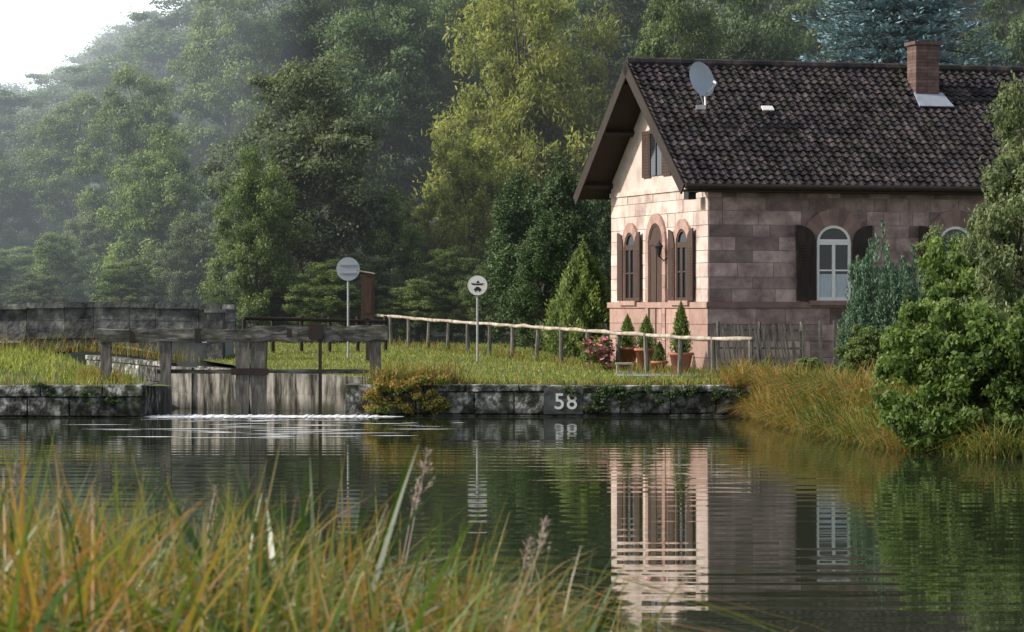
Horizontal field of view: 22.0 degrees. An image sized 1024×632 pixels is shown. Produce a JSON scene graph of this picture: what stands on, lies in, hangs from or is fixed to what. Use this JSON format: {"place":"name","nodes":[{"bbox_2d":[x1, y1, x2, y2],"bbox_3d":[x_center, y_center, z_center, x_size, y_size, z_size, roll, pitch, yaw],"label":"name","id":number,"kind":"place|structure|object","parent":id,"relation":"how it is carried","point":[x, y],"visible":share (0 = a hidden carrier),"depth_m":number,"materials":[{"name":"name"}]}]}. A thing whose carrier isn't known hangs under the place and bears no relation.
{"place":"outdoors","nodes":[
{"label":"outdoors","id":0,"kind":"place"},
{"bbox_2d":[0,0,187,90],"label":"sky","id":1,"kind":"structure","parent":0,"point":[33,33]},
{"bbox_2d":[0,89,965,448],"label":"ground","id":2,"kind":"structure","parent":0,"point":[78,357],"depth_m":74.03,"materials":[{"name":"green plant"}]},
{"bbox_2d":[0,246,41,301],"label":"broadleaf shrub","id":3,"kind":"object","parent":2,"relation":"on","point":[21,262],"visible":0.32,"depth_m":103.32,"materials":[{"name":"green plant"}]},
{"bbox_2d":[0,147,53,261],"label":"broadleaf shrub","id":4,"kind":"object","parent":2,"relation":"on","point":[21,206],"visible":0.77,"depth_m":111.62,"materials":[{"name":"green plant"}]},
{"bbox_2d":[0,271,78,319],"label":"broadleaf shrub","id":5,"kind":"object","parent":2,"relation":"on","point":[30,291],"visible":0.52,"depth_m":95.60,"materials":[{"name":"green plant"}]},
{"bbox_2d":[0,122,92,256],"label":"broadleaf shrub","id":6,"kind":"object","parent":2,"relation":"on","point":[22,136],"visible":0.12,"depth_m":117.04,"materials":[{"name":"green plant"}]},
{"bbox_2d":[11,231,101,319],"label":"broadleaf shrub","id":7,"kind":"object","parent":2,"relation":"on","point":[62,268],"visible":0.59,"depth_m":99.54,"materials":[{"name":"green plant"}]},
{"bbox_2d":[0,384,144,416],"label":"lock stone wall","id":8,"kind":"structure","parent":2,"relation":"on","point":[26,401],"depth_m":54.78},
{"bbox_2d":[28,382,749,413],"bbox_3d":[-2.524,1.698,55.036,15.075,0.743,0.372,0,0,-2],"label":"wall ivy","id":9,"kind":"object","parent":8,"relation":"attached to","point":[600,399],"depth_m":55.18,"materials":[{"name":"green plant"}]},
{"bbox_2d":[16,90,131,274],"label":"broadleaf tree","id":10,"kind":"object","parent":2,"relation":"on","point":[56,162],"visible":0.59,"depth_m":111.02,"materials":[{"name":"green plant"}]},
{"bbox_2d":[59,190,144,301],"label":"broadleaf shrub","id":11,"kind":"object","parent":2,"relation":"on","point":[81,225],"visible":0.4,"depth_m":103.28,"materials":[{"name":"green plant"}]},
{"bbox_2d":[0,302,235,366],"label":"stone arch bridge","id":12,"kind":"structure","parent":2,"relation":"on","point":[50,321],"depth_m":72.92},
{"bbox_2d":[85,258,168,301],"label":"broadleaf shrub","id":13,"kind":"object","parent":2,"relation":"on","point":[114,276],"visible":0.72,"depth_m":93.59,"materials":[{"name":"green plant"}]},
{"bbox_2d":[65,63,201,300],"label":"broadleaf tree","id":14,"kind":"object","parent":2,"relation":"on","point":[126,141],"visible":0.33,"depth_m":103.46,"materials":[{"name":"green plant"}]},
{"bbox_2d":[83,121,227,302],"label":"broadleaf tree","id":15,"kind":"object","parent":2,"relation":"on","point":[166,188],"visible":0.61,"depth_m":97.31,"materials":[{"name":"green plant"}]},
{"bbox_2d":[151,211,230,302],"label":"broadleaf shrub","id":16,"kind":"object","parent":2,"relation":"on","point":[185,282],"visible":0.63,"depth_m":95.42,"materials":[{"name":"green plant"}]},
{"bbox_2d":[151,0,298,267],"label":"broadleaf tree","id":17,"kind":"object","parent":2,"relation":"on","point":[198,55],"visible":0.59,"depth_m":111.17,"materials":[{"name":"green plant"}]},
{"bbox_2d":[198,279,252,328],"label":"broadleaf shrub","id":18,"kind":"object","parent":2,"relation":"on","point":[211,299],"visible":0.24,"depth_m":89.56,"materials":[{"name":"green plant"}]},
{"bbox_2d":[86,355,368,381],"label":"lock chamber wall","id":19,"kind":"structure","parent":2,"relation":"on","point":[145,367],"depth_m":80.73,"materials":[{"name":"stone"}]},
{"bbox_2d":[134,382,372,416],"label":"lock wall pier","id":20,"kind":"structure","parent":2,"relation":"on","point":[354,401],"depth_m":55.36,"materials":[{"name":"stone"}]},
{"bbox_2d":[97,324,387,414],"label":"wooden lock gate","id":21,"kind":"structure","parent":20,"relation":"attached to","point":[253,341],"depth_m":56.26,"materials":[{"name":"grey wood"}]},
{"bbox_2d":[196,143,316,328],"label":"broadleaf tree","id":22,"kind":"object","parent":2,"relation":"on","point":[250,199],"visible":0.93,"depth_m":88.50,"materials":[{"name":"green plant"}]},
{"bbox_2d":[171,366,368,410],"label":"lock sill wall","id":23,"kind":"structure","parent":2,"relation":"on","point":[291,391],"depth_m":58.74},
{"bbox_2d":[251,273,307,341],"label":"broadleaf shrub","id":24,"kind":"object","parent":2,"relation":"on","point":[277,304],"visible":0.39,"depth_m":89.39,"materials":[{"name":"green plant"}]},
{"bbox_2d":[195,0,381,219],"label":"broadleaf tree","id":25,"kind":"object","parent":2,"relation":"on","point":[299,28],"visible":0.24,"depth_m":116.57,"materials":[{"name":"green plant"}]},
{"bbox_2d":[189,48,406,322],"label":"broadleaf tree","id":26,"kind":"object","parent":2,"relation":"on","point":[331,129],"visible":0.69,"depth_m":91.53,"materials":[{"name":"green plant"}]},
{"bbox_2d":[242,316,386,352],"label":"dark rail fence","id":27,"kind":"object","parent":2,"relation":"on","point":[357,320],"visible":0.39,"depth_m":78.97,"materials":[{"name":"grey wood"}]},
{"bbox_2d":[281,258,360,342],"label":"broadleaf shrub","id":28,"kind":"object","parent":2,"relation":"on","point":[325,292],"visible":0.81,"depth_m":87.47,"materials":[{"name":"green plant"}]},
{"bbox_2d":[336,257,359,357],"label":"round traffic sign","id":29,"kind":"object","parent":2,"relation":"on","point":[347,268],"visible":0.93,"depth_m":74.00,"materials":[{"name":"grey metal"}]},
{"bbox_2d":[0,330,729,385],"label":"tall bank weeds","id":30,"kind":"object","parent":2,"relation":"on","point":[387,374],"visible":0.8,"depth_m":56.90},
{"bbox_2d":[356,270,374,360],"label":"wooden notice post","id":31,"kind":"object","parent":2,"relation":"on","point":[367,297],"visible":0.89,"depth_m":71.85,"materials":[{"name":"brown wood"}]},
{"bbox_2d":[335,250,407,330],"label":"broadleaf shrub","id":32,"kind":"object","parent":2,"relation":"on","point":[382,287],"visible":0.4,"depth_m":89.67,"materials":[{"name":"green plant"}]},
{"bbox_2d":[342,183,431,339],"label":"broadleaf tree","id":33,"kind":"object","parent":2,"relation":"on","point":[408,260],"visible":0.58,"depth_m":91.53,"materials":[{"name":"green plant"}]},
{"bbox_2d":[301,0,487,224],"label":"broadleaf tree","id":34,"kind":"object","parent":2,"relation":"on","point":[392,28],"visible":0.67,"depth_m":110.65,"materials":[{"name":"green plant"}]},
{"bbox_2d":[374,278,454,342],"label":"broadleaf shrub","id":35,"kind":"object","parent":2,"relation":"on","point":[418,296],"visible":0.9,"depth_m":87.67,"materials":[{"name":"green plant"}]},
{"bbox_2d":[0,339,841,384],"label":"lawn grass","id":36,"kind":"structure","parent":2,"relation":"on","point":[23,360],"depth_m":67.35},
{"bbox_2d":[387,197,463,336],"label":"willow tree","id":37,"kind":"object","parent":2,"relation":"on","point":[425,227],"visible":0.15,"depth_m":95.65,"materials":[{"name":"green plant"}]},
{"bbox_2d":[410,245,482,341],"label":"broadleaf shrub","id":38,"kind":"object","parent":2,"relation":"on","point":[446,278],"visible":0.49,"depth_m":89.53,"materials":[{"name":"green plant"}]},
{"bbox_2d":[390,0,531,238],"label":"broadleaf tree","id":39,"kind":"object","parent":2,"relation":"on","point":[450,7],"visible":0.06,"depth_m":116.74,"materials":[{"name":"green plant"}]},
{"bbox_2d":[419,125,518,338],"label":"tree","id":40,"kind":"object","parent":2,"relation":"on","point":[473,189],"visible":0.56,"depth_m":93.41,"materials":[{"name":"green plant"}]},
{"bbox_2d":[445,265,508,342],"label":"broadleaf shrub","id":41,"kind":"object","parent":2,"relation":"on","point":[467,298],"visible":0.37,"depth_m":87.68,"materials":[{"name":"green plant"}]},
{"bbox_2d":[467,275,487,361],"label":"round traffic sign","id":42,"kind":"object","parent":2,"relation":"on","point":[477,286],"visible":0.97,"depth_m":71.00,"materials":[{"name":"grey metal"}]},
{"bbox_2d":[0,0,1023,238],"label":"distant forest","id":43,"kind":"object","parent":2,"relation":"on","point":[151,43],"visible":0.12,"depth_m":129.26,"materials":[{"name":"green plant"}]},
{"bbox_2d":[410,0,629,330],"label":"willow tree","id":44,"kind":"object","parent":2,"relation":"on","point":[531,121],"visible":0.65,"depth_m":99.02,"materials":[{"name":"green plant"}]},
{"bbox_2d":[473,164,571,347],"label":"evergreen tree","id":45,"kind":"object","parent":2,"relation":"on","point":[511,230],"visible":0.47,"depth_m":83.52,"materials":[{"name":"green plant"}]},
{"bbox_2d":[503,209,574,351],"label":"evergreen tree","id":46,"kind":"object","parent":2,"relation":"on","point":[546,263],"visible":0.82,"depth_m":79.74,"materials":[{"name":"green plant"}]},
{"bbox_2d":[511,151,611,322],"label":"evergreen tree","id":47,"kind":"object","parent":2,"relation":"on","point":[557,186],"visible":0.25,"depth_m":81.61,"materials":[{"name":"green plant"}]},
{"bbox_2d":[372,384,751,415],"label":"lock stone wall","id":48,"kind":"structure","parent":2,"relation":"on","point":[496,400],"depth_m":55.28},
{"bbox_2d":[362,374,456,415],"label":"hanging wall weeds","id":49,"kind":"object","parent":48,"relation":"attached to","point":[435,405],"visible":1,"depth_m":55.10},
{"bbox_2d":[544,388,582,413],"bbox_3d":[1.081,1.783,55.362,0.821,0.550,0.289,0,0,0],"label":"distance marker stone","id":50,"kind":"object","parent":48,"relation":"on","point":[557,401],"visible":1,"depth_m":55.23,"materials":[{"name":"grey stone"}]},
{"bbox_2d":[371,314,753,378],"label":"wooden rail fence","id":51,"kind":"object","parent":2,"relation":"on","point":[645,341],"visible":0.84,"depth_m":70.04,"materials":[{"name":"brown wood"}]},
{"bbox_2d":[540,234,610,357],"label":"cypress tree","id":52,"kind":"object","parent":2,"relation":"on","point":[582,300],"visible":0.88,"depth_m":74.48,"materials":[{"name":"green plant"}]},
{"bbox_2d":[567,132,611,329],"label":"evergreen tree","id":53,"kind":"object","parent":2,"relation":"on","point":[603,222],"visible":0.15,"depth_m":85.33,"materials":[{"name":"green plant"}]},
{"bbox_2d":[578,335,617,369],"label":"rose bush","id":54,"kind":"object","parent":2,"relation":"on","point":[603,352],"visible":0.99,"depth_m":65.88,"materials":[{"name":"pink plant"}]},
{"bbox_2d":[550,0,690,269],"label":"broadleaf tree","id":55,"kind":"object","parent":2,"relation":"on","point":[631,11],"visible":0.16,"depth_m":110.68,"materials":[{"name":"green plant"}]},
{"bbox_2d":[620,313,637,368],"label":"potted conifer","id":56,"kind":"object","parent":2,"relation":"on","point":[627,352],"visible":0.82,"depth_m":66.36,"materials":[{"name":"plant"}]},
{"bbox_2d":[634,314,658,369],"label":"potted conifer","id":57,"kind":"object","parent":2,"relation":"on","point":[646,325],"visible":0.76,"depth_m":65.67,"materials":[{"name":"plant"}]},
{"bbox_2d":[627,0,730,58],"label":"broadleaf tree","id":58,"kind":"object","parent":2,"relation":"on","point":[658,29],"visible":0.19,"depth_m":95.60,"materials":[{"name":"green plant"}]},
{"bbox_2d":[665,0,816,60],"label":"broadleaf tree","id":59,"kind":"object","parent":2,"relation":"on","point":[767,38],"visible":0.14,"depth_m":98.69,"materials":[{"name":"green plant"}]},
{"bbox_2d":[713,321,802,373],"bbox_3d":[5.917,0.907,63.356,2.184,1.546,0.202,0,0,17],"label":"slatted fence","id":60,"kind":"object","parent":2,"relation":"on","point":[758,347],"visible":0.66,"depth_m":63.30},
{"bbox_2d":[612,193,977,357],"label":"house wall","id":61,"kind":"structure","parent":2,"relation":"on","point":[769,236],"depth_m":66.53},
{"bbox_2d":[617,232,639,300],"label":"gable window far shutters","id":62,"kind":"object","parent":61,"relation":"attached to","point":[620,272],"visible":1,"depth_m":71.16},
{"bbox_2d":[625,233,633,300],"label":"gable window far frame","id":63,"kind":"object","parent":61,"relation":"in","point":[630,248],"visible":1,"depth_m":70.81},
{"bbox_2d":[649,223,661,344],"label":"gable door frame","id":64,"kind":"object","parent":61,"relation":"in","point":[652,242],"visible":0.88,"depth_m":69.10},
{"bbox_2d":[650,226,661,323],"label":"gable door leaf","id":65,"kind":"object","parent":64,"relation":"in","point":[655,234],"visible":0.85,"depth_m":69.20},
{"bbox_2d":[645,213,667,356],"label":"gable door stone surround","id":66,"kind":"object","parent":61,"relation":"attached to","point":[656,218],"visible":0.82,"depth_m":68.61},
{"bbox_2d":[607,302,706,369],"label":"gable plinth","id":67,"kind":"structure","parent":61,"relation":"attached to","point":[696,314],"depth_m":68.37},
{"bbox_2d":[611,191,708,301],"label":"gable ashlar","id":68,"kind":"object","parent":61,"relation":"attached to","point":[699,205],"visible":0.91,"depth_m":68.45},
{"bbox_2d":[611,111,675,193],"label":"gable plaster","id":69,"kind":"object","parent":68,"relation":"on","point":[628,177],"visible":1,"depth_m":70.47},
{"bbox_2d":[642,129,670,177],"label":"attic window shutters","id":70,"kind":"object","parent":69,"relation":"attached to","point":[646,154],"visible":0.65,"depth_m":69.53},
{"bbox_2d":[668,228,692,300],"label":"window shutters","id":71,"kind":"structure","parent":68,"relation":"attached to","point":[689,269],"depth_m":67.03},
{"bbox_2d":[676,229,686,300],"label":"window frame","id":72,"kind":"structure","parent":61,"relation":"in","point":[681,245],"depth_m":67.53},
{"bbox_2d":[707,308,845,369],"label":"facade plinth","id":73,"kind":"structure","parent":61,"relation":"attached to","point":[810,318],"depth_m":66.39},
{"bbox_2d":[707,302,848,307],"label":"facade string course","id":74,"kind":"object","parent":61,"relation":"attached to","point":[758,305],"visible":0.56,"depth_m":66.26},
{"bbox_2d":[573,62,1023,204],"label":"roof boarding","id":75,"kind":"object","parent":61,"relation":"on","point":[628,104],"visible":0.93,"depth_m":69.81,"materials":[{"name":"brown wood"}]},
{"bbox_2d":[629,63,1023,185],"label":"roof tiles","id":76,"kind":"object","parent":61,"relation":"on","point":[915,134],"visible":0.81,"depth_m":68.05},
{"bbox_2d":[626,57,1023,73],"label":"ridge tiles","id":77,"kind":"object","parent":76,"relation":"on","point":[810,64],"visible":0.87,"depth_m":69.99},
{"bbox_2d":[914,92,953,106],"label":"chimney flashing","id":78,"kind":"object","parent":76,"relation":"on","point":[940,99],"visible":1,"depth_m":69.62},
{"bbox_2d":[904,41,941,97],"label":"chimney","id":79,"kind":"object","parent":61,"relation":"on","point":[923,67],"visible":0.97,"depth_m":69.82,"materials":[{"name":"brick"}]},
{"bbox_2d":[752,0,868,62],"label":"broadleaf tree","id":80,"kind":"object","parent":2,"relation":"on","point":[808,9],"visible":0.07,"depth_m":106.63,"materials":[{"name":"green plant"}]},
{"bbox_2d":[800,320,842,369],"bbox_3d":[9.299,0.948,61.191,5.279,1.680,0.382,0,0,23],"label":"wooden fence","id":81,"kind":"object","parent":2,"relation":"on","point":[820,329],"visible":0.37,"depth_m":62.00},
{"bbox_2d":[690,350,1023,458],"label":"sedge clumps","id":82,"kind":"object","parent":2,"relation":"on","point":[832,386],"visible":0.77,"depth_m":46.92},
{"bbox_2d":[836,281,882,371],"bbox_3d":[7.806,0.347,58.530,1.196,2.275,1.206,0,0,29],"label":"juniper bush","id":83,"kind":"object","parent":2,"relation":"on","point":[848,319],"visible":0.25,"depth_m":58.32,"materials":[{"name":"green plant"}]},
{"bbox_2d":[834,323,892,376],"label":"garden shrub","id":84,"kind":"object","parent":2,"relation":"on","point":[869,337],"visible":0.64,"depth_m":56.24,"materials":[{"name":"green plant"}]},
{"bbox_2d":[709,192,1023,301],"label":"facade ashlar","id":85,"kind":"object","parent":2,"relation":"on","point":[774,280],"visible":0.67,"depth_m":66.42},
{"bbox_2d":[796,225,871,300],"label":"facade window shutters","id":86,"kind":"object","parent":85,"relation":"attached to","point":[805,264],"visible":0.67,"depth_m":66.49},
{"bbox_2d":[806,209,861,304],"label":"facade window stone surround","id":87,"kind":"object","parent":85,"relation":"attached to","point":[817,223],"visible":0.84,"depth_m":66.66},
{"bbox_2d":[816,225,850,300],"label":"facade window frame","id":88,"kind":"object","parent":87,"relation":"in","point":[834,242],"visible":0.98,"depth_m":66.71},
{"bbox_2d":[819,228,846,273],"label":"facade window glass","id":89,"kind":"object","parent":88,"relation":"in","point":[825,257],"visible":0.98,"depth_m":66.74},
{"bbox_2d":[819,274,847,296],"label":"facade window curtain","id":90,"kind":"object","parent":88,"relation":"attached to","point":[825,285],"visible":0.93,"depth_m":66.73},
{"bbox_2d":[683,183,1019,194],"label":"gutter and soffit","id":91,"kind":"object","parent":85,"relation":"attached to","point":[831,189],"visible":1,"depth_m":66.19,"materials":[{"name":"brown wood"}]},
{"bbox_2d":[928,210,971,234],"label":"facade window stone surround","id":92,"kind":"object","parent":85,"relation":"attached to","point":[949,219],"visible":0.18,"depth_m":67.44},
{"bbox_2d":[845,219,917,324],"bbox_3d":[8.313,-0.343,59.019,1.650,3.698,1.637,0,0,-5],"label":"juniper bush","id":93,"kind":"object","parent":2,"relation":"on","point":[865,274],"visible":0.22,"depth_m":58.74,"materials":[{"name":"green plant"}]},
{"bbox_2d":[872,243,926,355],"bbox_3d":[8.827,-0.060,57.997,1.708,3.121,1.694,0,0,30],"label":"juniper bush","id":94,"kind":"object","parent":2,"relation":"on","point":[890,298],"visible":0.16,"depth_m":57.87,"materials":[{"name":"green plant"}]},
{"bbox_2d":[791,0,1015,65],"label":"blue spruce tree","id":95,"kind":"object","parent":2,"relation":"on","point":[893,42],"visible":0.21,"depth_m":83.12,"materials":[{"name":"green plant"}]},
{"bbox_2d":[895,275,964,331],"bbox_3d":[8.439,0.527,51.953,1.809,2.734,2.043,0,0,2],"label":"garden shrub","id":96,"kind":"object","parent":2,"relation":"on","point":[928,283],"visible":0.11,"depth_m":51.94,"materials":[{"name":"green plant"}]},
{"bbox_2d":[909,222,967,298],"bbox_3d":[9.748,-0.217,60.070,1.771,3.908,1.936,0,0,22],"label":"garden shrub","id":97,"kind":"object","parent":2,"relation":"on","point":[928,236],"visible":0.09,"depth_m":60.02,"materials":[{"name":"green plant"}]},
{"bbox_2d":[860,284,1023,452],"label":"leafy shrub","id":98,"kind":"object","parent":2,"relation":"on","point":[922,363],"visible":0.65,"depth_m":41.54,"materials":[{"name":"green plant"}]},
{"bbox_2d":[917,223,1009,301],"bbox_3d":[9.471,0.063,54.044,2.520,4.081,2.426,0,0,-10],"label":"garden shrub","id":99,"kind":"object","parent":2,"relation":"on","point":[954,265],"visible":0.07,"depth_m":53.67,"materials":[{"name":"green plant"}]},
{"bbox_2d":[935,299,1023,451],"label":"leafy shrub","id":100,"kind":"object","parent":2,"relation":"on","point":[1007,364],"visible":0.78,"depth_m":40.88,"materials":[{"name":"green plant"}]},
{"bbox_2d":[949,263,1012,314],"bbox_3d":[9.758,0.372,52.084,2.588,3.198,2.492,0,0,-24],"label":"garden shrub","id":101,"kind":"object","parent":2,"relation":"on","point":[966,281],"visible":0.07,"depth_m":51.65,"materials":[{"name":"green plant"}]},
{"bbox_2d":[953,0,1023,65],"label":"broadleaf tree","id":102,"kind":"object","parent":2,"relation":"on","point":[1013,37],"visible":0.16,"depth_m":99.18,"materials":[{"name":"green plant"}]},
{"bbox_2d":[955,70,1023,386],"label":"pale leafed bush","id":103,"kind":"object","parent":2,"relation":"on","point":[998,227],"visible":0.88,"depth_m":49.80,"materials":[{"name":"green plant"}]},
{"bbox_2d":[0,408,1023,631],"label":"water","id":104,"kind":"structure","parent":0,"point":[828,533],"depth_m":31.28,"materials":[{"name":"green liquid"}]},
{"bbox_2d":[75,414,416,437],"bbox_3d":[-4.859,2.096,50.638,7.891,0.046,9.338,0,0,0],"label":"water foam","id":105,"kind":"object","parent":104,"relation":"on","point":[265,415],"visible":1,"depth_m":54.59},
{"bbox_2d":[617,373,716,376],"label":"gravel path","id":106,"kind":"structure","parent":0,"point":[640,375],"depth_m":61.78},
{"bbox_2d":[666,300,693,372],"bbox_3d":[4.103,0.490,64.204,0.672,1.802,0.626,0,0,0],"label":"potted conifer","id":107,"kind":"object","parent":106,"relation":"on","point":[680,323],"visible":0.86,"depth_m":64.08,"materials":[{"name":"plant"}]},
{"bbox_2d":[689,62,713,95],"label":"satellite dish reflector","id":108,"kind":"object","parent":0,"point":[701,78],"visible":1,"depth_m":67.47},
{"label":"near bank","id":109,"kind":"structure","parent":0,"visible":0},
{"bbox_2d":[0,448,550,630],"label":"reed seed heads","id":110,"kind":"object","parent":109,"relation":"on","point":[425,467],"visible":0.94,"depth_m":8.00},
{"bbox_2d":[0,422,827,631],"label":"foreground reeds","id":111,"kind":"object","parent":109,"relation":"on","point":[93,588],"visible":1,"depth_m":6.38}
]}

